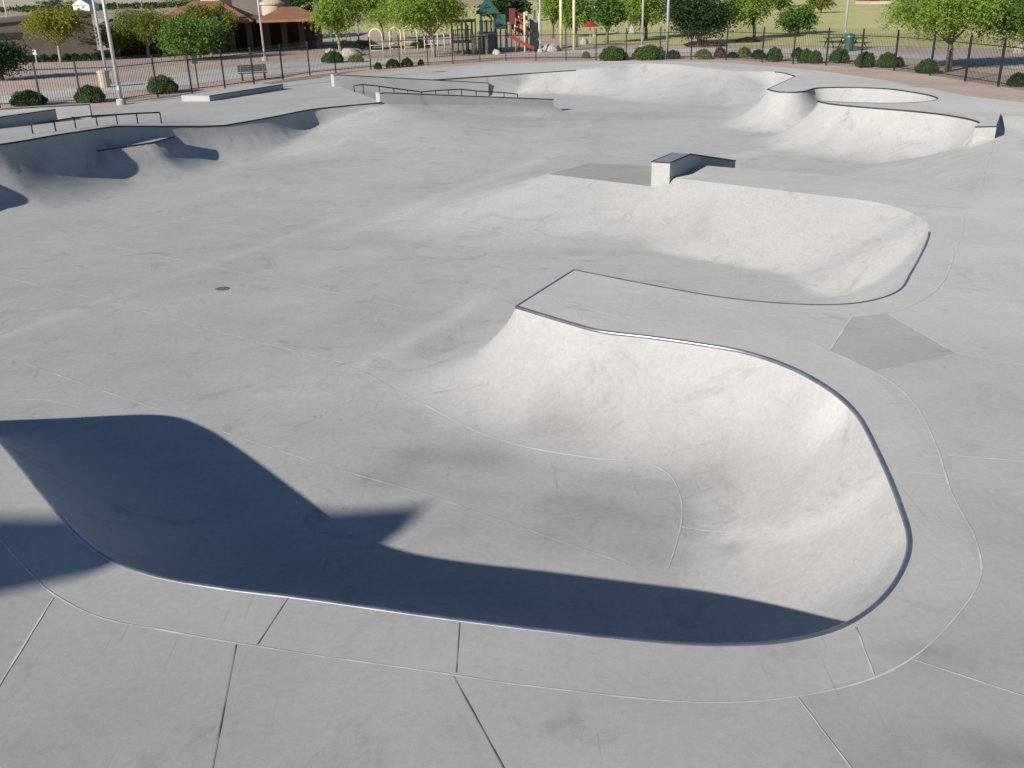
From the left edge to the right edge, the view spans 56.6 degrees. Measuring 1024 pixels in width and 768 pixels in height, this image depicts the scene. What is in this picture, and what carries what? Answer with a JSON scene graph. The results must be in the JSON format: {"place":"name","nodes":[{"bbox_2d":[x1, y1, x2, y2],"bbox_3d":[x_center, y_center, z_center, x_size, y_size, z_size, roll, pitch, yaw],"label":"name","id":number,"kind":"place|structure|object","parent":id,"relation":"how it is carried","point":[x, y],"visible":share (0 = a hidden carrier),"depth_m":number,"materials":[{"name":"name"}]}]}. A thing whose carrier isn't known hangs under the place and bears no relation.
{"place":"outdoors","nodes":[
{"label":"outdoors","id":0,"kind":"place"},
{"bbox_2d":[0,0,151,4],"label":"sky","id":1,"kind":"structure","parent":0,"point":[7,2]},
{"bbox_2d":[73,0,99,10],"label":"gabled building","id":2,"kind":"structure","parent":0,"point":[88,4],"depth_m":463.67,"materials":[{"name":"white paint"}]},
{"bbox_2d":[4,49,323,77],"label":"plaza","id":3,"kind":"structure","parent":0,"point":[167,58],"depth_m":77.90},
{"bbox_2d":[37,54,49,61],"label":"shrub","id":4,"kind":"object","parent":3,"relation":"on","point":[44,57],"visible":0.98,"depth_m":80.81,"materials":[{"name":"green plant"}]},
{"bbox_2d":[17,4,96,61],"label":"palo verde tree","id":5,"kind":"object","parent":3,"relation":"on","point":[52,22],"visible":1,"depth_m":78.29,"materials":[{"name":"green plant"}]},
{"bbox_2d":[79,52,90,60],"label":"shrub","id":6,"kind":"object","parent":3,"relation":"on","point":[84,56],"visible":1,"depth_m":81.01,"materials":[{"name":"green plant"}]},
{"bbox_2d":[90,52,101,60],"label":"shrub","id":7,"kind":"object","parent":3,"relation":"on","point":[96,56],"visible":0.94,"depth_m":81.03,"materials":[{"name":"green plant"}]},
{"bbox_2d":[91,19,138,57],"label":"bushy tree","id":8,"kind":"object","parent":3,"relation":"on","point":[118,43],"visible":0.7,"depth_m":82.97,"materials":[{"name":"green plant"}]},
{"bbox_2d":[109,1,180,56],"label":"palo verde tree","id":9,"kind":"object","parent":3,"relation":"on","point":[135,25],"visible":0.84,"depth_m":82.06,"materials":[{"name":"green plant"}]},
{"bbox_2d":[147,10,238,60],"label":"bushy tree","id":10,"kind":"object","parent":3,"relation":"on","point":[186,35],"visible":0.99,"depth_m":76.57,"materials":[{"name":"green plant"}]},
{"bbox_2d":[174,2,240,54],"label":"palo verde tree","id":11,"kind":"object","parent":3,"relation":"on","point":[224,14],"visible":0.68,"depth_m":82.90,"materials":[{"name":"green plant"}]},
{"bbox_2d":[0,58,398,102],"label":"footpath","id":12,"kind":"structure","parent":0,"point":[291,69],"depth_m":62.84,"materials":[{"name":"concrete"}]},
{"bbox_2d":[96,69,110,87],"bbox_3d":[-24.178,-18.099,56.292,0.709,1.020,0.720,-2,23,0],"label":"waste bin","id":13,"kind":"object","parent":12,"relation":"on","point":[105,79],"visible":0.81,"depth_m":56.08,"materials":[{"name":"beige paint"}]},
{"bbox_2d":[232,0,290,14],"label":"tall stucco building","id":14,"kind":"structure","parent":0,"point":[250,6],"depth_m":105.71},
{"bbox_2d":[0,0,538,28],"bbox_3d":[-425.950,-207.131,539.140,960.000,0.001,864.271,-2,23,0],"label":"desert field","id":15,"kind":"structure","parent":0,"point":[470,3],"depth_m":406.29,"materials":[{"name":"soil"}]},
{"bbox_2d":[35,0,73,5],"bbox_3d":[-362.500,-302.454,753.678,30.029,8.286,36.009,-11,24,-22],"label":"bushy tree","id":16,"kind":"object","parent":15,"relation":"on","point":[52,3],"visible":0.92,"depth_m":750.33,"materials":[{"name":"green plant"}]},
{"bbox_2d":[290,0,315,11],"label":"bushy tree","id":17,"kind":"object","parent":15,"relation":"on","point":[298,3],"visible":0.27,"depth_m":180.23,"materials":[{"name":"green plant"}]},
{"bbox_2d":[363,42,595,56],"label":"play area sand","id":18,"kind":"structure","parent":0,"point":[521,50],"depth_m":80.92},
{"bbox_2d":[339,48,365,56],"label":"boulder","id":19,"kind":"object","parent":18,"relation":"on","point":[353,52],"visible":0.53,"depth_m":77.91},
{"bbox_2d":[369,28,383,56],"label":"play arch","id":20,"kind":"structure","parent":18,"relation":"on","point":[376,45],"depth_m":75.64,"materials":[{"name":"beige paint"}]},
{"bbox_2d":[389,27,402,54],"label":"play arch","id":21,"kind":"structure","parent":18,"relation":"on","point":[395,43],"depth_m":77.42,"materials":[{"name":"beige paint"}]},
{"bbox_2d":[410,38,428,48],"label":"shrub","id":22,"kind":"object","parent":18,"relation":"on","point":[412,46],"visible":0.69,"depth_m":86.03,"materials":[{"name":"green plant"}]},
{"bbox_2d":[424,33,451,49],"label":"play rail","id":23,"kind":"object","parent":18,"relation":"on","point":[444,43],"visible":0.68,"depth_m":83.03,"materials":[{"name":"metal"}]},
{"bbox_2d":[538,0,541,51],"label":"lamp post","id":24,"kind":"object","parent":18,"relation":"on","point":[540,46],"visible":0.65,"depth_m":75.30,"materials":[{"name":"metal"}]},
{"bbox_2d":[543,44,559,51],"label":"boulder","id":25,"kind":"object","parent":18,"relation":"on","point":[550,47],"visible":0.78,"depth_m":76.38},
{"bbox_2d":[559,0,574,50],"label":"swing frame","id":26,"kind":"object","parent":18,"relation":"on","point":[560,19],"visible":0.91,"depth_m":76.29,"materials":[{"name":"beige paint"}]},
{"bbox_2d":[557,12,589,46],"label":"mesquite tree","id":27,"kind":"object","parent":18,"relation":"on","point":[568,22],"visible":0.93,"depth_m":80.09,"materials":[{"name":"green plant"}]},
{"bbox_2d":[449,0,538,53],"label":"play tower","id":28,"kind":"structure","parent":0,"point":[499,20],"depth_m":76.15,"materials":[{"name":"teal paint"}]},
{"bbox_2d":[0,63,992,646],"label":"skate bowl","id":29,"kind":"object","parent":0,"point":[182,485],"visible":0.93,"depth_m":16.53,"materials":[{"name":"concrete"}]},
{"bbox_2d":[353,84,517,96],"bbox_3d":[-3.953,-15.715,51.562,9.507,1.622,0.060,-12,25,-23],"label":"grind rail","id":30,"kind":"object","parent":29,"relation":"on","point":[476,91],"visible":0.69,"depth_m":51.31,"materials":[{"name":"metal"}]},
{"bbox_2d":[3,138,868,567],"bbox_3d":[-5.778,-4.107,24.792,14.650,1.036,33.478,-5,23,-7],"label":"floor joint","id":31,"kind":"object","parent":29,"relation":"on","point":[393,388],"visible":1,"depth_m":14.96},
{"bbox_2d":[375,92,553,105],"bbox_3d":[-2.086,-13.698,46.702,9.710,1.935,0.476,-15,26,-29],"label":"concrete ledge","id":32,"kind":"object","parent":29,"relation":"on","point":[408,98],"visible":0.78,"depth_m":45.94,"materials":[{"name":"concrete"}]},
{"bbox_2d":[972,114,1001,142],"bbox_3d":[15.897,-8.312,31.563,0.614,0.889,3.592,12,26,30],"label":"concrete wedge","id":33,"kind":"object","parent":29,"relation":"on","point":[987,126],"visible":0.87,"depth_m":30.26,"materials":[{"name":"concrete"}]},
{"bbox_2d":[0,61,1023,767],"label":"concrete deck","id":34,"kind":"structure","parent":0,"point":[80,689],"depth_m":7.63,"materials":[{"name":"concrete"}]},
{"bbox_2d":[0,109,57,127],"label":"concrete wall","id":35,"kind":"structure","parent":34,"relation":"on","point":[18,119],"depth_m":38.52,"materials":[{"name":"concrete"}]},
{"bbox_2d":[0,103,91,118],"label":"concrete wall","id":36,"kind":"structure","parent":34,"relation":"on","point":[63,111],"depth_m":40.48,"materials":[{"name":"concrete"}]},
{"bbox_2d":[30,112,161,133],"bbox_3d":[-15.555,-9.735,35.512,0.805,0.819,6.062,8,24,21],"label":"grind rail","id":37,"kind":"object","parent":34,"relation":"on","point":[73,118],"visible":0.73,"depth_m":35.53,"materials":[{"name":"metal"}]},
{"bbox_2d":[181,84,283,100],"bbox_3d":[-14.561,-15.284,49.945,1.782,0.415,6.100,8,24,22],"label":"concrete ledge","id":38,"kind":"object","parent":34,"relation":"on","point":[227,93],"visible":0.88,"depth_m":49.05,"materials":[{"name":"concrete"}]},
{"bbox_2d":[212,598,503,767],"bbox_3d":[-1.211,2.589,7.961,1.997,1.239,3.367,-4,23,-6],"label":"deck crack","id":39,"kind":"object","parent":34,"relation":"on","point":[453,676],"visible":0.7,"depth_m":6.93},
{"bbox_2d":[331,74,488,95],"bbox_3d":[-5.796,-17.292,55.460,9.463,2.035,0.576,-12,25,-23],"label":"concrete ledge","id":40,"kind":"object","parent":34,"relation":"on","point":[350,81],"visible":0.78,"depth_m":55.04,"materials":[{"name":"concrete"}]},
{"bbox_2d":[0,143,1023,767],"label":"deck joint","id":41,"kind":"object","parent":34,"relation":"on","point":[658,699],"visible":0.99,"depth_m":7.91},
{"bbox_2d":[651,152,735,186],"bbox_3d":[5.415,-6.176,27.901,0.570,1.597,5.728,11,26,28],"label":"concrete ledge","id":42,"kind":"object","parent":34,"relation":"on","point":[667,168],"visible":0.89,"depth_m":25.94,"materials":[{"name":"concrete"}]},
{"bbox_2d":[0,0,1023,109],"bbox_3d":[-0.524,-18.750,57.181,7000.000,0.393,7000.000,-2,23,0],"label":"ground","id":43,"kind":"structure","parent":0,"point":[957,85],"depth_m":61.77,"materials":[{"name":"soil"}]},
{"bbox_2d":[0,34,35,80],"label":"dark tree","id":44,"kind":"object","parent":43,"relation":"on","point":[11,58],"visible":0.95,"depth_m":62.69,"materials":[{"name":"green plant"}]},
{"bbox_2d":[9,89,47,106],"bbox_3d":[-24.348,-14.326,47.657,1.944,0.892,1.812,18,30,39],"label":"shrub","id":45,"kind":"object","parent":43,"relation":"on","point":[35,100],"visible":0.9,"depth_m":47.22,"materials":[{"name":"green plant"}]},
{"bbox_2d":[0,10,97,60],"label":"flat roofed building","id":46,"kind":"structure","parent":43,"relation":"on","point":[39,44],"depth_m":82.75,"materials":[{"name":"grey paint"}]},
{"bbox_2d":[0,32,21,38],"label":"window","id":47,"kind":"structure","parent":46,"relation":"in","point":[18,35],"depth_m":81.14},
{"bbox_2d":[74,84,105,102],"bbox_3d":[-21.556,-14.803,48.556,1.566,1.022,1.680,12,26,30],"label":"shrub","id":48,"kind":"object","parent":43,"relation":"on","point":[85,98],"visible":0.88,"depth_m":48.16,"materials":[{"name":"green plant"}]},
{"bbox_2d":[92,0,111,83],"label":"lamp post","id":49,"kind":"object","parent":43,"relation":"on","point":[99,34],"visible":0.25,"depth_m":57.95,"materials":[{"name":"metal"}]},
{"bbox_2d":[101,0,125,104],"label":"lamp post","id":50,"kind":"object","parent":43,"relation":"on","point":[120,100],"visible":0.84,"depth_m":46.51,"materials":[{"name":"metal"}]},
{"bbox_2d":[0,45,283,107],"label":"picket fence","id":51,"kind":"object","parent":43,"relation":"on","point":[189,70],"visible":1,"depth_m":50.37,"materials":[{"name":"metal"}]},
{"bbox_2d":[146,74,178,93],"bbox_3d":[-19.201,-16.366,51.994,1.800,1.151,1.678,10,25,26],"label":"shrub","id":52,"kind":"object","parent":43,"relation":"on","point":[158,79],"visible":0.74,"depth_m":51.64,"materials":[{"name":"green plant"}]},
{"bbox_2d":[0,0,327,12],"bbox_3d":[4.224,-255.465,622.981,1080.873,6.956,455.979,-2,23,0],"label":"wood","id":53,"kind":"object","parent":43,"relation":"on","point":[113,6],"visible":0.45,"depth_m":525.14,"materials":[{"name":"green plant"}]},
{"bbox_2d":[96,0,322,54],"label":"rust roofed building","id":54,"kind":"structure","parent":43,"relation":"on","point":[283,27],"depth_m":89.37,"materials":[{"name":"tile"}]},
{"bbox_2d":[217,26,236,51],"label":"doorway","id":55,"kind":"structure","parent":54,"relation":"in","point":[226,46],"depth_m":89.99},
{"bbox_2d":[234,25,259,50],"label":"doorway","id":56,"kind":"structure","parent":54,"relation":"in","point":[241,41],"depth_m":90.23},
{"bbox_2d":[257,24,282,49],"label":"doorway","id":57,"kind":"structure","parent":54,"relation":"in","point":[275,35],"depth_m":90.63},
{"bbox_2d":[280,23,299,48],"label":"doorway","id":58,"kind":"structure","parent":54,"relation":"in","point":[292,28],"depth_m":91.00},
{"bbox_2d":[237,63,267,80],"bbox_3d":[-16.005,-19.250,58.685,1.750,0.969,0.654,-10,24,-18],"label":"park bench","id":59,"kind":"object","parent":43,"relation":"on","point":[259,66],"visible":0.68,"depth_m":58.72,"materials":[{"name":"black paint"}]},
{"bbox_2d":[257,0,267,60],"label":"lamp post","id":60,"kind":"object","parent":43,"relation":"on","point":[265,58],"visible":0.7,"depth_m":75.17,"materials":[{"name":"metal"}]},
{"bbox_2d":[259,0,284,15],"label":"round tower","id":61,"kind":"structure","parent":43,"relation":"on","point":[268,6],"depth_m":93.21,"materials":[{"name":"beige paint"}]},
{"bbox_2d":[321,51,342,62],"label":"shrub","id":62,"kind":"object","parent":43,"relation":"on","point":[332,57],"visible":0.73,"depth_m":70.84,"materials":[{"name":"green plant"}]},
{"bbox_2d":[299,0,374,51],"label":"mesquite tree","id":63,"kind":"object","parent":43,"relation":"on","point":[335,15],"visible":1,"depth_m":81.74,"materials":[{"name":"green plant"}]},
{"bbox_2d":[348,54,363,61],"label":"shrub","id":64,"kind":"object","parent":43,"relation":"on","point":[358,58],"visible":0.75,"depth_m":70.91,"materials":[{"name":"green plant"}]},
{"bbox_2d":[350,40,372,48],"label":"shrub","id":65,"kind":"object","parent":43,"relation":"on","point":[361,45],"visible":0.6,"depth_m":87.06,"materials":[{"name":"green plant"}]},
{"bbox_2d":[350,0,391,39],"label":"mesquite tree","id":66,"kind":"object","parent":43,"relation":"on","point":[374,5],"visible":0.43,"depth_m":102.23,"materials":[{"name":"green plant"}]},
{"bbox_2d":[385,58,400,67],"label":"shrub","id":67,"kind":"object","parent":43,"relation":"on","point":[393,62],"visible":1,"depth_m":65.19,"materials":[{"name":"green plant"}]},
{"bbox_2d":[401,57,413,66],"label":"shrub","id":68,"kind":"object","parent":43,"relation":"on","point":[404,63],"visible":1,"depth_m":65.72,"materials":[{"name":"green plant"}]},
{"bbox_2d":[365,0,473,57],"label":"mesquite tree","id":69,"kind":"object","parent":43,"relation":"on","point":[423,14],"visible":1,"depth_m":71.62,"materials":[{"name":"green plant"}]},
{"bbox_2d":[278,26,692,78],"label":"picket fence","id":70,"kind":"object","parent":43,"relation":"on","point":[595,57],"visible":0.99,"depth_m":65.08,"materials":[{"name":"metal"}]},
{"bbox_2d":[534,0,576,37],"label":"mesquite tree","id":71,"kind":"object","parent":43,"relation":"on","point":[550,8],"visible":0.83,"depth_m":96.34,"materials":[{"name":"green plant"}]},
{"bbox_2d":[599,45,628,60],"bbox_3d":[7.023,-22.756,65.443,2.109,1.114,2.262,2,23,9],"label":"shrub","id":72,"kind":"object","parent":43,"relation":"on","point":[613,53],"visible":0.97,"depth_m":64.87,"materials":[{"name":"green plant"}]},
{"bbox_2d":[639,0,644,46],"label":"lamp post","id":73,"kind":"object","parent":43,"relation":"on","point":[642,27],"visible":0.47,"depth_m":75.66,"materials":[{"name":"metal"}]},
{"bbox_2d":[631,44,665,59],"bbox_3d":[9.283,-22.576,64.734,2.457,1.101,2.636,19,30,40],"label":"shrub","id":74,"kind":"object","parent":43,"relation":"on","point":[642,53],"visible":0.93,"depth_m":64.06,"materials":[{"name":"green plant"}]},
{"bbox_2d":[664,0,669,58],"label":"lamp post","id":75,"kind":"object","parent":43,"relation":"on","point":[667,18],"visible":0.7,"depth_m":63.64,"materials":[{"name":"metal"}]},
{"bbox_2d":[666,49,680,58],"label":"shrub","id":76,"kind":"object","parent":43,"relation":"on","point":[673,51],"visible":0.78,"depth_m":63.93,"materials":[{"name":"green plant"}]},
{"bbox_2d":[695,48,711,58],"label":"shrub","id":77,"kind":"object","parent":43,"relation":"on","point":[700,51],"visible":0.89,"depth_m":62.83,"materials":[{"name":"green plant"}]},
{"bbox_2d":[683,40,725,46],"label":"shrub","id":78,"kind":"object","parent":43,"relation":"on","point":[703,42],"visible":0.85,"depth_m":76.54,"materials":[{"name":"green plant"}]},
{"bbox_2d":[714,47,725,57],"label":"shrub","id":79,"kind":"object","parent":43,"relation":"on","point":[721,52],"visible":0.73,"depth_m":63.37,"materials":[{"name":"brown plant"}]},
{"bbox_2d":[737,46,751,56],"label":"shrub","id":80,"kind":"object","parent":43,"relation":"on","point":[743,52],"visible":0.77,"depth_m":63.59,"materials":[{"name":"green plant"}]},
{"bbox_2d":[751,49,764,58],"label":"shrub","id":81,"kind":"object","parent":43,"relation":"on","point":[756,53],"visible":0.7,"depth_m":62.00,"materials":[{"name":"green plant"}]},
{"bbox_2d":[765,46,783,61],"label":"shrub","id":82,"kind":"object","parent":43,"relation":"on","point":[774,53],"visible":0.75,"depth_m":59.11,"materials":[{"name":"green plant"}]},
{"bbox_2d":[797,48,813,62],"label":"shrub","id":83,"kind":"object","parent":43,"relation":"on","point":[805,52],"visible":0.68,"depth_m":57.37,"materials":[{"name":"green plant"}]},
{"bbox_2d":[808,49,822,63],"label":"shrub","id":84,"kind":"object","parent":43,"relation":"on","point":[817,55],"visible":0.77,"depth_m":56.87,"materials":[{"name":"green plant"}]},
{"bbox_2d":[828,48,849,62],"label":"shrub","id":85,"kind":"object","parent":43,"relation":"on","point":[839,54],"visible":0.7,"depth_m":57.01,"materials":[{"name":"green plant"}]},
{"bbox_2d":[690,26,1023,88],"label":"metal fence","id":86,"kind":"object","parent":43,"relation":"on","point":[934,39],"visible":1,"depth_m":50.48,"materials":[{"name":"metal"}]},
{"bbox_2d":[854,51,875,66],"bbox_3d":[20.118,-18.417,53.959,1.180,0.990,1.266,-6,23,-10],"label":"shrub","id":87,"kind":"object","parent":43,"relation":"on","point":[866,60],"visible":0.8,"depth_m":53.63,"materials":[{"name":"green plant"}]},
{"bbox_2d":[876,51,897,67],"bbox_3d":[21.099,-18.146,53.254,1.250,0.978,1.165,-16,27,-32],"label":"shrub","id":88,"kind":"object","parent":43,"relation":"on","point":[887,60],"visible":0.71,"depth_m":53.01,"materials":[{"name":"green plant"}]},
{"bbox_2d":[914,58,939,73],"bbox_3d":[21.689,-16.596,49.611,1.286,0.856,1.198,13,26,31],"label":"shrub","id":89,"kind":"object","parent":43,"relation":"on","point":[926,65],"visible":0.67,"depth_m":49.31,"materials":[{"name":"green plant"}]},
{"bbox_2d":[875,0,1017,71],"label":"mesquite tree","id":90,"kind":"object","parent":43,"relation":"on","point":[943,16],"visible":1,"depth_m":48.26,"materials":[{"name":"green plant"}]},
{"bbox_2d":[970,0,1023,54],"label":"mesquite tree","id":91,"kind":"object","parent":43,"relation":"on","point":[1014,22],"visible":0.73,"depth_m":50.00,"materials":[{"name":"green plant"}]},
{"bbox_2d":[1006,72,1023,86],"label":"shrub","id":92,"kind":"object","parent":43,"relation":"on","point":[1015,79],"visible":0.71,"depth_m":42.29,"materials":[{"name":"green plant"}]},
{"bbox_2d":[340,0,1023,49],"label":"lawn","id":93,"kind":"structure","parent":0,"point":[861,17],"depth_m":106.78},
{"bbox_2d":[474,0,534,21],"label":"bushy tree","id":94,"kind":"object","parent":93,"relation":"on","point":[504,6],"visible":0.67,"depth_m":148.53,"materials":[{"name":"green plant"}]},
{"bbox_2d":[546,0,595,21],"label":"bushy tree","id":95,"kind":"object","parent":93,"relation":"on","point":[580,8],"visible":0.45,"depth_m":137.89,"materials":[{"name":"green plant"}]},
{"bbox_2d":[581,21,599,42],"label":"parasol","id":96,"kind":"object","parent":93,"relation":"on","point":[592,24],"visible":0.89,"depth_m":85.94,"materials":[{"name":"fabric"}]},
{"bbox_2d":[585,0,632,42],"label":"bushy tree","id":97,"kind":"object","parent":93,"relation":"on","point":[606,13],"visible":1,"depth_m":84.27,"materials":[{"name":"green plant"}]},
{"bbox_2d":[619,0,670,38],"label":"mesquite tree","id":98,"kind":"object","parent":93,"relation":"on","point":[651,7],"visible":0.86,"depth_m":89.35,"materials":[{"name":"green plant"}]},
{"bbox_2d":[654,0,746,41],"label":"bushy tree","id":99,"kind":"object","parent":93,"relation":"on","point":[688,14],"visible":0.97,"depth_m":78.36,"materials":[{"name":"green plant"}]},
{"bbox_2d":[735,37,760,42],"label":"shrub","id":100,"kind":"object","parent":93,"relation":"on","point":[749,39],"visible":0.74,"depth_m":80.73,"materials":[{"name":"plant"}]},
{"bbox_2d":[721,0,775,37],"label":"mesquite tree","id":101,"kind":"object","parent":93,"relation":"on","point":[754,10],"visible":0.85,"depth_m":83.58,"materials":[{"name":"green plant"}]},
{"bbox_2d":[768,0,795,12],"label":"mesquite tree","id":102,"kind":"object","parent":93,"relation":"on","point":[779,4],"visible":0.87,"depth_m":154.44,"materials":[{"name":"green plant"}]},
{"bbox_2d":[774,4,821,33],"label":"mesquite tree","id":103,"kind":"object","parent":93,"relation":"on","point":[802,16],"visible":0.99,"depth_m":91.23,"materials":[{"name":"green plant"}]},
{"bbox_2d":[805,0,837,12],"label":"mesquite tree","id":104,"kind":"object","parent":93,"relation":"on","point":[820,4],"visible":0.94,"depth_m":149.30,"materials":[{"name":"green plant"}]},
{"bbox_2d":[842,0,848,39],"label":"lamp post","id":105,"kind":"object","parent":93,"relation":"on","point":[846,17],"visible":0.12,"depth_m":77.78,"materials":[{"name":"metal"}]},
{"bbox_2d":[500,48,1023,69],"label":"sidewalk","id":106,"kind":"structure","parent":0,"point":[937,57],"depth_m":62.53,"materials":[{"name":"concrete"}]},
{"bbox_2d":[844,33,854,50],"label":"litter bin","id":107,"kind":"object","parent":106,"relation":"on","point":[848,43],"visible":0.69,"depth_m":65.99,"materials":[{"name":"metal"}]},
{"bbox_2d":[856,0,890,3],"bbox_3d":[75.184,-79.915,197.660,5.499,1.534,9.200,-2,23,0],"label":"house","id":108,"kind":"structure","parent":0,"point":[872,2],"depth_m":194.20,"materials":[{"name":"beige paint"}]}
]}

